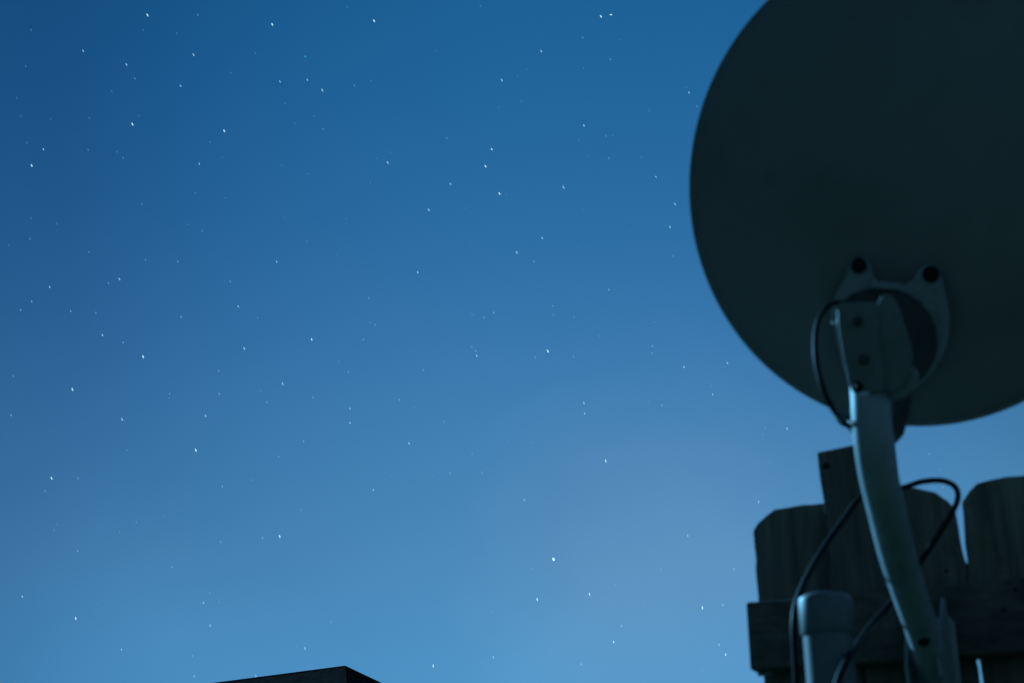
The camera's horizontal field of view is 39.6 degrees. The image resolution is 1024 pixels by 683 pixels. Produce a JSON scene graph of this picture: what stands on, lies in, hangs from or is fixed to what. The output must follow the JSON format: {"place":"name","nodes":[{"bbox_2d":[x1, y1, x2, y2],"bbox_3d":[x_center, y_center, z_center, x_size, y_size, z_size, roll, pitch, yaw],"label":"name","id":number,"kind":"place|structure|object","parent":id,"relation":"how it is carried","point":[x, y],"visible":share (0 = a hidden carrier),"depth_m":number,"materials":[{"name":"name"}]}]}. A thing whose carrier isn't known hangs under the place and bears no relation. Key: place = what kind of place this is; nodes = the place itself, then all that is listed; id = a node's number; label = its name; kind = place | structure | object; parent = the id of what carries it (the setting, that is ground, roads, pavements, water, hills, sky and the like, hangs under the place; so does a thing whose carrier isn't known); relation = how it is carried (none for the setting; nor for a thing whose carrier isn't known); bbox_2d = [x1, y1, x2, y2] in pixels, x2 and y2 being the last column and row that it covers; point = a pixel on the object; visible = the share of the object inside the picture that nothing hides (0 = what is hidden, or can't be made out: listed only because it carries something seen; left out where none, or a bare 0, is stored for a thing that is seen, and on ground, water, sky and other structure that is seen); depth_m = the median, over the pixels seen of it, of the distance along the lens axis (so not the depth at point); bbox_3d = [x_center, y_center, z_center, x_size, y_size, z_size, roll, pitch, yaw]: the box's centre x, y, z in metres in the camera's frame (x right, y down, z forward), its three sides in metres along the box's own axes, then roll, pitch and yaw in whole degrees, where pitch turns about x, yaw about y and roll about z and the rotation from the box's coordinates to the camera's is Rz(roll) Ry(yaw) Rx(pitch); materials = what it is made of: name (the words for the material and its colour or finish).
{"place":"outdoors","nodes":[
{"label":"outdoors","id":0,"kind":"place"},
{"bbox_2d":[216,666,380,682],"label":"house","id":1,"kind":"structure","parent":0,"point":[342,674],"depth_m":19.75,"materials":[{"name":"concrete"}]},
{"bbox_2d":[0,0,1023,682],"label":"sky","id":2,"kind":"structure","parent":0,"point":[408,581],"materials":[{"name":"blue"}]},
{"label":"ground","id":3,"kind":"structure","parent":0,"visible":0},
{"bbox_2d":[798,591,856,682],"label":"metal post","id":4,"kind":"object","parent":3,"relation":"on","point":[827,626],"visible":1,"depth_m":1.28,"materials":[{"name":"metal"}]},
{"bbox_2d":[791,478,960,682],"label":"coaxial cable","id":5,"kind":"object","parent":4,"relation":"attached to","point":[872,623],"visible":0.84,"depth_m":1.44,"materials":[{"name":"black rubber"}]},
{"bbox_2d":[746,444,1023,682],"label":"wooden fence","id":6,"kind":"object","parent":3,"relation":"on","point":[981,592],"visible":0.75,"depth_m":1.62,"materials":[{"name":"brown wood"}]},
{"bbox_2d":[689,0,1023,682],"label":"satellite dish","id":7,"kind":"object","parent":6,"relation":"attached to","point":[864,159],"visible":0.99,"depth_m":1.41,"materials":[{"name":"grey paint"}]},
{"bbox_2d":[812,300,852,433],"bbox_3d":[0.315,0.052,1.278,0.030,0.144,0.183,-12,-25,27],"label":"coaxial cable","id":8,"kind":"object","parent":7,"relation":"attached to","point":[823,389],"visible":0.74,"depth_m":1.22,"materials":[{"name":"black rubber"}]}
]}

